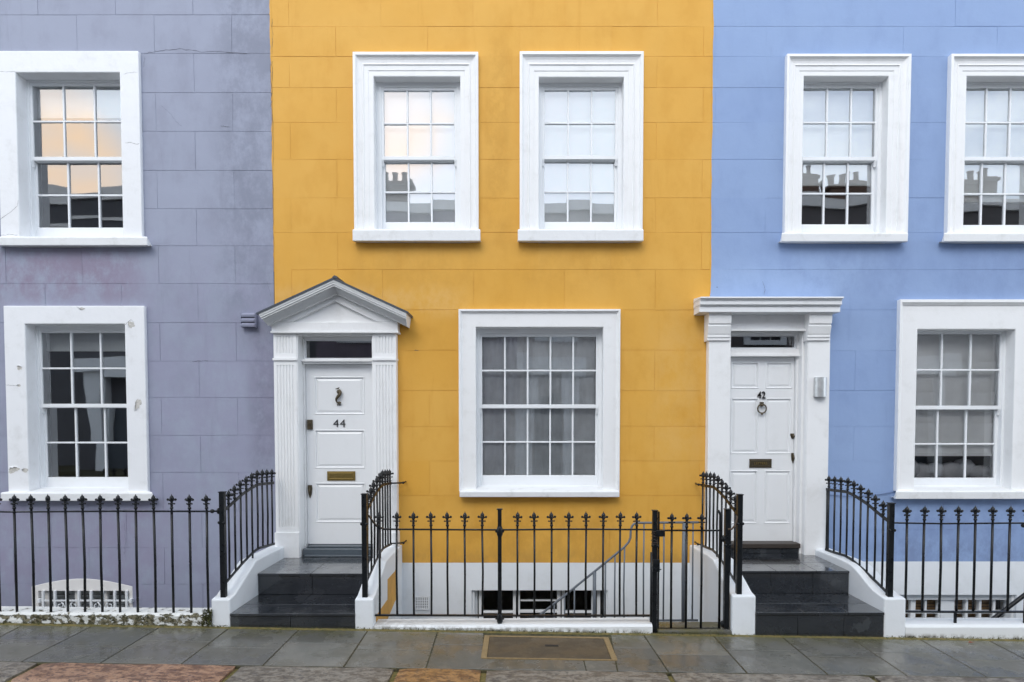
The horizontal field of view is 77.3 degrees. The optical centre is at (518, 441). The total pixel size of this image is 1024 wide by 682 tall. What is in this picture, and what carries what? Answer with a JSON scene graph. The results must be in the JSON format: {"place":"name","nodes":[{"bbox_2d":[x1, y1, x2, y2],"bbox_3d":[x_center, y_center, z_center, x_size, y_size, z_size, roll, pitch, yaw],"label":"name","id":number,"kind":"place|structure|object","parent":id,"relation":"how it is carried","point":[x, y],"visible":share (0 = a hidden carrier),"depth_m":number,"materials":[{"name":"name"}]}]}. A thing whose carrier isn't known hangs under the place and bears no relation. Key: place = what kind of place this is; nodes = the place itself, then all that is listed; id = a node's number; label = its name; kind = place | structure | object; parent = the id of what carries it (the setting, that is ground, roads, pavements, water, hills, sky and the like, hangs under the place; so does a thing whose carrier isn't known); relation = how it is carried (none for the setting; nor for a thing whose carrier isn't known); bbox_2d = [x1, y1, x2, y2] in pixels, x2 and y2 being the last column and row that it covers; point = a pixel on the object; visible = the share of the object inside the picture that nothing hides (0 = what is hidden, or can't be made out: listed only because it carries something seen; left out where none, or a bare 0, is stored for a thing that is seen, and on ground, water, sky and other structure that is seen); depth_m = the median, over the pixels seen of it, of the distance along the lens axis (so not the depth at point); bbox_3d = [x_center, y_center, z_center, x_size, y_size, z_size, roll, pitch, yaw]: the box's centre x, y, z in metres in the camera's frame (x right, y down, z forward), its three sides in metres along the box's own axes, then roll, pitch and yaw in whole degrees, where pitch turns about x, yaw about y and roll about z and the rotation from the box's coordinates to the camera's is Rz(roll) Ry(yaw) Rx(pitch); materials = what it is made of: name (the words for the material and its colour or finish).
{"place":"outdoors","nodes":[
{"label":"outdoors","id":0,"kind":"place"},
{"bbox_2d":[6,666,877,681],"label":"kerb bed","id":1,"kind":"object","parent":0,"point":[482,677],"depth_m":4.71,"materials":[{"name":"grey concrete"}]},
{"bbox_2d":[0,662,1023,681],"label":"kerb","id":2,"kind":"structure","parent":1,"relation":"on","point":[68,672],"depth_m":4.69,"materials":[{"name":"grey stone"}]},
{"bbox_2d":[0,623,1023,678],"bbox_3d":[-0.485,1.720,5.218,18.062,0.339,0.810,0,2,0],"label":"pavement","id":3,"kind":"structure","parent":0,"point":[452,650],"depth_m":5.16,"materials":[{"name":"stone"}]},
{"bbox_2d":[0,623,1023,640],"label":"pavement edging","id":4,"kind":"object","parent":3,"relation":"on","point":[463,631],"visible":1,"depth_m":5.65,"materials":[{"name":"grey stone"}]},
{"bbox_2d":[0,609,1018,639],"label":"moss","id":5,"kind":"object","parent":4,"relation":"on","point":[207,617],"visible":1,"depth_m":5.66,"materials":[{"name":"green plant"}]},
{"bbox_2d":[481,635,617,660],"bbox_3d":[0.242,1.716,5.290,1.074,0.048,0.533,0,2,0],"label":"access cover","id":6,"kind":"object","parent":3,"relation":"on","point":[550,648],"visible":0.89,"depth_m":5.27,"materials":[{"name":"brown metal"}]},
{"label":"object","id":7,"kind":"structure","parent":0,"visible":0},
{"bbox_2d":[0,606,211,625],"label":"wall","id":8,"kind":"structure","parent":7,"relation":"on","point":[114,616],"depth_m":5.70,"materials":[{"name":"white stone"}]},
{"bbox_2d":[0,494,218,612],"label":"iron railing","id":9,"kind":"object","parent":8,"relation":"on","point":[117,499],"visible":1,"depth_m":5.71,"materials":[{"name":"black metal"}]},
{"bbox_2d":[0,0,275,607],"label":"terraced house","id":10,"kind":"structure","parent":7,"relation":"on","point":[137,292],"depth_m":7.01,"materials":[{"name":"purple paint"}]},
{"bbox_2d":[0,51,151,247],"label":"window","id":11,"kind":"structure","parent":10,"relation":"in","point":[41,85],"depth_m":6.93,"materials":[{"name":"white paint"}]},
{"bbox_2d":[1,306,155,500],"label":"window","id":12,"kind":"structure","parent":10,"relation":"in","point":[30,332],"depth_m":7.01,"materials":[{"name":"white paint"}]},
{"bbox_2d":[32,579,133,606],"bbox_3d":[-4.844,1.828,7.178,1.129,1.485,0.200,0,2,0],"label":"window","id":13,"kind":"structure","parent":10,"relation":"in","point":[76,587],"depth_m":7.11,"materials":[{"name":"white paint"}]},
{"bbox_2d":[212,544,402,628],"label":"front steps","id":14,"kind":"structure","parent":7,"relation":"on","point":[317,585],"depth_m":6.20,"materials":[{"name":"stone"}]},
{"bbox_2d":[217,469,275,597],"bbox_3d":[-2.636,0.840,6.296,0.092,1.102,1.236,0,2,0],"label":"iron railing","id":15,"kind":"object","parent":14,"relation":"on","point":[221,522],"visible":1,"depth_m":6.07,"materials":[{"name":"black metal"}]},
{"bbox_2d":[360,469,406,597],"bbox_3d":[-1.326,0.837,6.379,0.184,1.102,1.401,0,2,0],"label":"iron railing","id":16,"kind":"object","parent":14,"relation":"on","point":[366,505],"visible":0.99,"depth_m":6.07,"materials":[{"name":"black metal"}]},
{"bbox_2d":[256,0,713,621],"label":"terraced house","id":17,"kind":"structure","parent":7,"relation":"on","point":[492,250],"depth_m":7.00,"materials":[{"name":"yellow paint"}]},
{"bbox_2d":[306,365,372,543],"bbox_3d":[-1.987,0.153,7.178,0.771,2.013,0.093,0,2,0],"label":"door","id":18,"kind":"structure","parent":17,"relation":"in","point":[338,397],"depth_m":7.18,"materials":[{"name":"white paint"}]},
{"bbox_2d":[353,52,480,242],"bbox_3d":[-1.095,-3.164,7.039,1.385,2.014,0.409,0,2,0],"label":"window","id":19,"kind":"structure","parent":17,"relation":"in","point":[416,114],"depth_m":7.03,"materials":[{"name":"white paint"}]},
{"bbox_2d":[458,309,620,496],"bbox_3d":[0.229,-0.417,7.135,1.759,2.043,0.409,0,2,0],"label":"window","id":20,"kind":"structure","parent":17,"relation":"in","point":[540,428],"depth_m":7.23,"materials":[{"name":"white paint"}]},
{"bbox_2d":[472,590,606,617],"bbox_3d":[0.237,2.076,7.242,1.512,0.885,0.170,0,2,0],"label":"window","id":21,"kind":"structure","parent":17,"relation":"in","point":[474,592],"depth_m":7.22,"materials":[{"name":"white paint"}]},
{"bbox_2d":[517,51,643,242],"bbox_3d":[0.668,-3.168,7.039,1.363,2.021,0.409,0,2,0],"label":"window","id":22,"kind":"structure","parent":17,"relation":"in","point":[581,112],"depth_m":7.03,"materials":[{"name":"white paint"}]},
{"bbox_2d":[373,617,652,632],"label":"wall","id":23,"kind":"structure","parent":7,"relation":"on","point":[626,625],"depth_m":5.70,"materials":[{"name":"paint"}]},
{"bbox_2d":[368,508,658,632],"bbox_3d":[-0.044,1.163,5.739,2.586,1.122,0.175,0,2,0],"label":"iron railing","id":24,"kind":"object","parent":23,"relation":"on","point":[499,531],"visible":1,"depth_m":5.71,"materials":[{"name":"black metal"}]},
{"bbox_2d":[650,508,737,628],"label":"iron gate","id":25,"kind":"structure","parent":24,"relation":"attached to","point":[725,539],"depth_m":5.71,"materials":[{"name":"black metal"}]},
{"bbox_2d":[657,622,730,634],"bbox_3d":[1.567,2.407,6.248,0.651,1.492,1.080,0,2,0],"label":"area landing","id":26,"kind":"object","parent":7,"relation":"on","point":[722,630],"visible":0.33,"depth_m":5.71,"materials":[{"name":"stone"}]},
{"bbox_2d":[689,541,905,636],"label":"front steps","id":27,"kind":"structure","parent":7,"relation":"on","point":[790,591],"depth_m":6.11,"materials":[{"name":"stone"}]},
{"bbox_2d":[694,471,743,593],"bbox_3d":[1.974,0.838,6.379,0.090,1.054,1.401,0,2,0],"label":"iron railing","id":28,"kind":"object","parent":27,"relation":"on","point":[737,509],"visible":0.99,"depth_m":6.06,"materials":[{"name":"black metal"}]},
{"bbox_2d":[825,476,895,596],"bbox_3d":[3.321,0.871,6.297,0.094,1.015,1.236,0,2,0],"label":"iron railing","id":29,"kind":"object","parent":27,"relation":"on","point":[891,530],"visible":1,"depth_m":6.08,"materials":[{"name":"black metal"}]},
{"bbox_2d":[693,0,1023,617],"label":"terraced house","id":30,"kind":"structure","parent":7,"relation":"on","point":[867,223],"depth_m":6.99,"materials":[{"name":"blue paint"}]},
{"bbox_2d":[729,357,794,540],"bbox_3d":[2.717,0.103,7.177,0.767,2.077,0.092,0,2,0],"label":"door","id":31,"kind":"structure","parent":30,"relation":"in","point":[761,460],"depth_m":7.18,"materials":[{"name":"white paint"}]},
{"bbox_2d":[814,377,826,396],"bbox_3d":[3.261,-0.584,6.899,0.132,0.211,0.068,0,2,0],"label":"wall lamp","id":32,"kind":"object","parent":30,"relation":"attached to","point":[820,384],"visible":1,"depth_m":6.87,"materials":[{"name":"metal"}]},
{"bbox_2d":[778,54,911,243],"bbox_3d":[3.515,-3.151,7.040,1.385,2.000,0.409,0,2,0],"label":"window","id":33,"kind":"structure","parent":30,"relation":"in","point":[847,116],"depth_m":6.95,"materials":[{"name":"white paint"}]},
{"bbox_2d":[901,595,1013,617],"bbox_3d":[4.839,2.111,7.243,1.395,0.815,0.170,0,2,0],"label":"window","id":34,"kind":"structure","parent":30,"relation":"in","point":[913,601],"depth_m":7.22,"materials":[{"name":"white paint"}]},
{"bbox_2d":[893,299,1023,498],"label":"window","id":35,"kind":"structure","parent":30,"relation":"in","point":[959,382],"depth_m":7.14,"materials":[{"name":"white paint"}]},
{"bbox_2d":[939,54,1023,243],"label":"window","id":36,"kind":"structure","parent":30,"relation":"in","point":[984,157],"depth_m":7.07,"materials":[{"name":"white paint"}]},
{"bbox_2d":[905,618,1023,638],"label":"wall","id":37,"kind":"structure","parent":7,"relation":"on","point":[994,628],"depth_m":5.68,"materials":[{"name":"paint"}]},
{"bbox_2d":[895,505,1023,622],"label":"iron railing","id":38,"kind":"object","parent":37,"relation":"on","point":[958,510],"visible":1,"depth_m":5.71,"materials":[{"name":"black metal"}]},
{"bbox_2d":[991,593,1023,617],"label":"area handrail","id":39,"kind":"object","parent":7,"relation":"on","point":[1018,599],"visible":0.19,"depth_m":6.38,"materials":[{"name":"black metal"}]},
{"bbox_3d":[0.110,2.772,6.301,1.680,0.760,0.700,0,2,0],"label":"area stair","id":40,"kind":"object","parent":7,"relation":"on","visible":0},
{"bbox_2d":[535,521,698,621],"bbox_3d":[0.669,1.531,6.387,2.250,1.470,0.033,0,2,0],"label":"area handrail","id":41,"kind":"object","parent":40,"relation":"on","point":[593,573],"visible":0.53,"depth_m":6.37,"materials":[{"name":"black metal"}]},
{"bbox_3d":[4.900,0.802,7.688,1.400,0.600,0.590,0,2,0],"label":"window bench","id":42,"kind":"object","parent":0,"visible":0},
{"bbox_2d":[914,458,989,477],"bbox_3d":[4.860,0.341,7.459,1.305,0.283,0.190,0,2,0],"label":"cushion","id":43,"kind":"object","parent":42,"relation":"on","point":[950,469],"visible":0.48,"depth_m":7.40,"materials":[{"name":"grey fabric"}]}
]}

